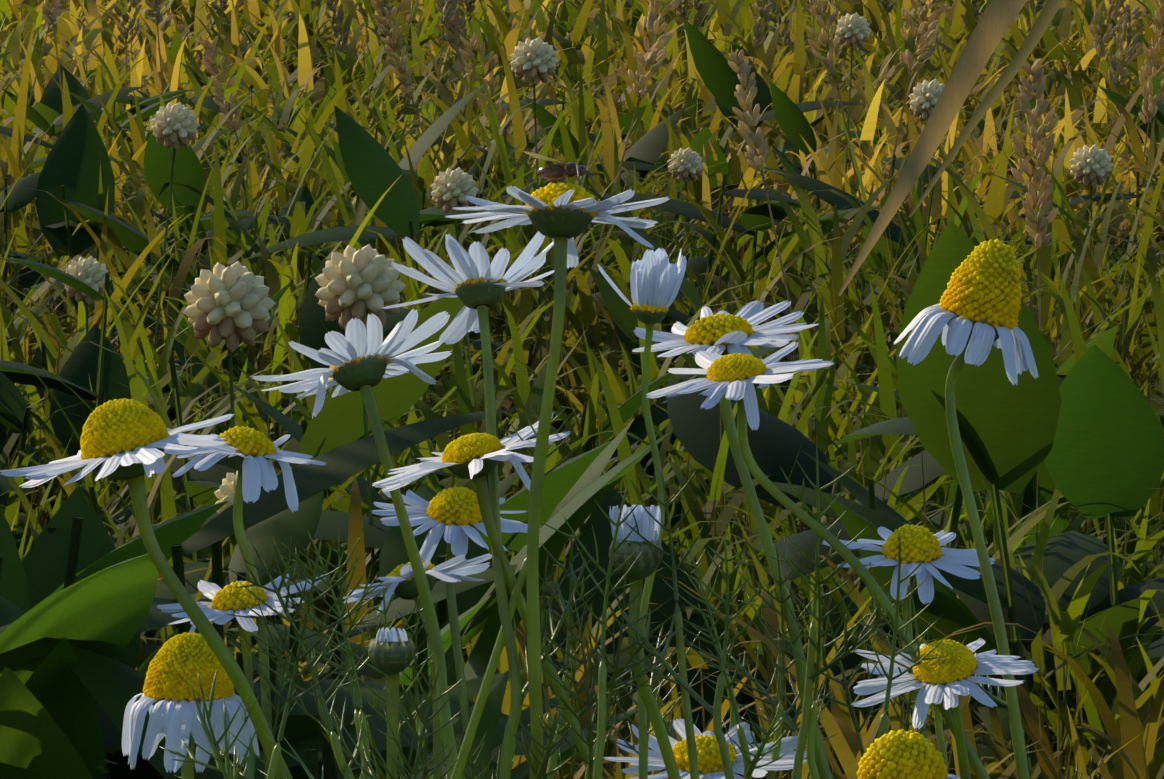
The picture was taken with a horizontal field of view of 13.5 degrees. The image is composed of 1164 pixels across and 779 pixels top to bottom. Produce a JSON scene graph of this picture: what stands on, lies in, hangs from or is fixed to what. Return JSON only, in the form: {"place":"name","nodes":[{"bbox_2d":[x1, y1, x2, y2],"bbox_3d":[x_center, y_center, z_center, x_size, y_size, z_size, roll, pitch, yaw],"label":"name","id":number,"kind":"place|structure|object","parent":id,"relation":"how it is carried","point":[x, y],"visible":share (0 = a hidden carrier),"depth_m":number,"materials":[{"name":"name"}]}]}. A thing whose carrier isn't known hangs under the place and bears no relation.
{"place":"outdoors","nodes":[
{"label":"outdoors","id":0,"kind":"place"},
{"bbox_2d":[0,24,1163,778],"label":"meadow grass","id":1,"kind":"structure","parent":0,"point":[1084,302],"depth_m":3.11,"materials":[{"name":"green plant"}]},
{"bbox_2d":[0,0,1163,271],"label":"meadow grass","id":2,"kind":"structure","parent":0,"point":[268,48],"depth_m":9.35,"materials":[{"name":"green plant"}]},
{"bbox_2d":[18,0,1155,33],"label":"meadow grass","id":3,"kind":"structure","parent":0,"point":[785,2],"depth_m":30.23,"materials":[{"name":"green plant"}]},
{"label":"ground","id":4,"kind":"structure","parent":0,"visible":0},
{"bbox_2d":[122,632,259,778],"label":"chamomile","id":5,"kind":"object","parent":4,"relation":"on","point":[167,700],"visible":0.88,"depth_m":0.57,"materials":[{"name":"white plant"}]},
{"bbox_2d":[0,398,400,778],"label":"chamomile","id":6,"kind":"object","parent":4,"relation":"on","point":[130,440],"visible":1,"depth_m":0.54,"materials":[{"name":"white plant"}]},
{"bbox_2d":[157,574,325,778],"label":"chamomile","id":7,"kind":"object","parent":4,"relation":"on","point":[221,603],"visible":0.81,"depth_m":0.80,"materials":[{"name":"white plant"}]},
{"bbox_2d":[164,426,325,778],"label":"chamomile","id":8,"kind":"object","parent":4,"relation":"on","point":[250,462],"visible":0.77,"depth_m":0.80,"materials":[{"name":"white plant"}]},
{"bbox_2d":[0,410,669,778],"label":"shaded weeds","id":9,"kind":"object","parent":4,"relation":"on","point":[80,611],"visible":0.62,"depth_m":0.88,"materials":[{"name":"green plant"}]},
{"bbox_2d":[252,308,461,778],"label":"chamomile","id":10,"kind":"object","parent":4,"relation":"on","point":[357,358],"visible":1,"depth_m":0.58,"materials":[{"name":"white plant"}]},
{"bbox_2d":[368,627,414,778],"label":"chamomile bud","id":11,"kind":"object","parent":4,"relation":"on","point":[391,654],"visible":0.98,"depth_m":0.55,"materials":[{"name":"green plant"}]},
{"bbox_2d":[343,553,515,778],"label":"chamomile","id":12,"kind":"object","parent":4,"relation":"on","point":[399,580],"visible":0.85,"depth_m":0.78,"materials":[{"name":"white plant"}]},
{"bbox_2d":[372,486,540,778],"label":"chamomile","id":13,"kind":"object","parent":4,"relation":"on","point":[453,515],"visible":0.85,"depth_m":0.81,"materials":[{"name":"white plant"}]},
{"bbox_2d":[356,231,586,778],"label":"chamomile","id":14,"kind":"object","parent":4,"relation":"on","point":[478,283],"visible":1,"depth_m":0.56,"materials":[{"name":"white plant"}]},
{"bbox_2d":[372,412,602,778],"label":"chamomile","id":15,"kind":"object","parent":4,"relation":"on","point":[476,457],"visible":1,"depth_m":0.55,"materials":[{"name":"white plant"}]},
{"bbox_2d":[156,397,944,778],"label":"chamomile leaves","id":16,"kind":"object","parent":4,"relation":"on","point":[602,705],"visible":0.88,"depth_m":0.56,"materials":[{"name":"green plant"}]},
{"bbox_2d":[446,181,669,778],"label":"chamomile","id":17,"kind":"object","parent":4,"relation":"on","point":[561,215],"visible":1,"depth_m":0.50,"materials":[{"name":"white plant"}]},
{"bbox_2d":[523,151,595,186],"bbox_3d":[-0.002,-0.022,0.498,0.007,0.004,0.007,0,5,1],"label":"fly","id":18,"kind":"object","parent":17,"relation":"on","point":[557,171],"visible":1,"depth_m":0.50,"materials":[{"name":"brown"}]},
{"bbox_2d":[0,17,1163,778],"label":"meadow weeds","id":19,"kind":"object","parent":4,"relation":"on","point":[1084,435],"visible":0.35,"depth_m":2.26,"materials":[{"name":"green plant"}]},
{"bbox_2d":[62,12,1116,651],"bbox_3d":[0.053,-0.043,3.267,0.611,0.393,3.569,0,5,5],"label":"white clover","id":20,"kind":"object","parent":4,"relation":"on","point":[232,304],"visible":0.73,"depth_m":1.93,"materials":[{"name":"white plant"}]},
{"bbox_2d":[25,0,1163,392],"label":"dry grass culms","id":21,"kind":"object","parent":4,"relation":"on","point":[751,116],"visible":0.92,"depth_m":4.85,"materials":[{"name":"plant"}]},
{"bbox_2d":[565,248,709,778],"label":"chamomile","id":22,"kind":"object","parent":4,"relation":"on","point":[656,277],"visible":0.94,"depth_m":0.58,"materials":[{"name":"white plant"}]},
{"bbox_2d":[609,505,680,778],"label":"chamomile bud","id":23,"kind":"object","parent":4,"relation":"on","point":[647,563],"visible":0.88,"depth_m":0.56,"materials":[{"name":"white plant"}]},
{"bbox_2d":[603,718,806,778],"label":"chamomile","id":24,"kind":"object","parent":4,"relation":"on","point":[710,764],"visible":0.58,"depth_m":0.60,"materials":[{"name":"white plant"}]},
{"bbox_2d":[632,300,834,778],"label":"chamomile","id":25,"kind":"object","parent":4,"relation":"on","point":[723,332],"visible":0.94,"depth_m":0.60,"materials":[{"name":"white plant"}]},
{"bbox_2d":[646,342,989,778],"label":"chamomile","id":26,"kind":"object","parent":4,"relation":"on","point":[740,377],"visible":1,"depth_m":0.56,"materials":[{"name":"white plant"}]},
{"bbox_2d":[856,729,960,778],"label":"chamomile","id":27,"kind":"object","parent":4,"relation":"on","point":[901,754],"visible":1,"depth_m":0.49,"materials":[{"name":"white plant"}]},
{"bbox_2d":[822,524,994,738],"bbox_3d":[0.063,0.201,0.817,0.028,0.355,0.062,-3,5,-29],"label":"chamomile","id":28,"kind":"object","parent":4,"relation":"on","point":[919,544],"visible":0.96,"depth_m":0.81,"materials":[{"name":"white plant"}]},
{"bbox_2d":[861,638,996,778],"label":"chamomile","id":29,"kind":"object","parent":4,"relation":"on","point":[939,732],"depth_m":0.86,"materials":[{"name":"white plant"}]},
{"bbox_2d":[851,639,1037,778],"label":"chamomile","id":30,"kind":"object","parent":4,"relation":"on","point":[949,677],"visible":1,"depth_m":0.55,"materials":[{"name":"white plant"}]},
{"bbox_2d":[838,0,1062,295],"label":"grass blade","id":31,"kind":"object","parent":4,"relation":"on","point":[997,18],"visible":1,"depth_m":0.75,"materials":[{"name":"plant"}]},
{"bbox_2d":[894,239,1105,778],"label":"chamomile","id":32,"kind":"object","parent":4,"relation":"on","point":[973,314],"visible":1,"depth_m":0.59,"materials":[{"name":"white plant"}]}
]}

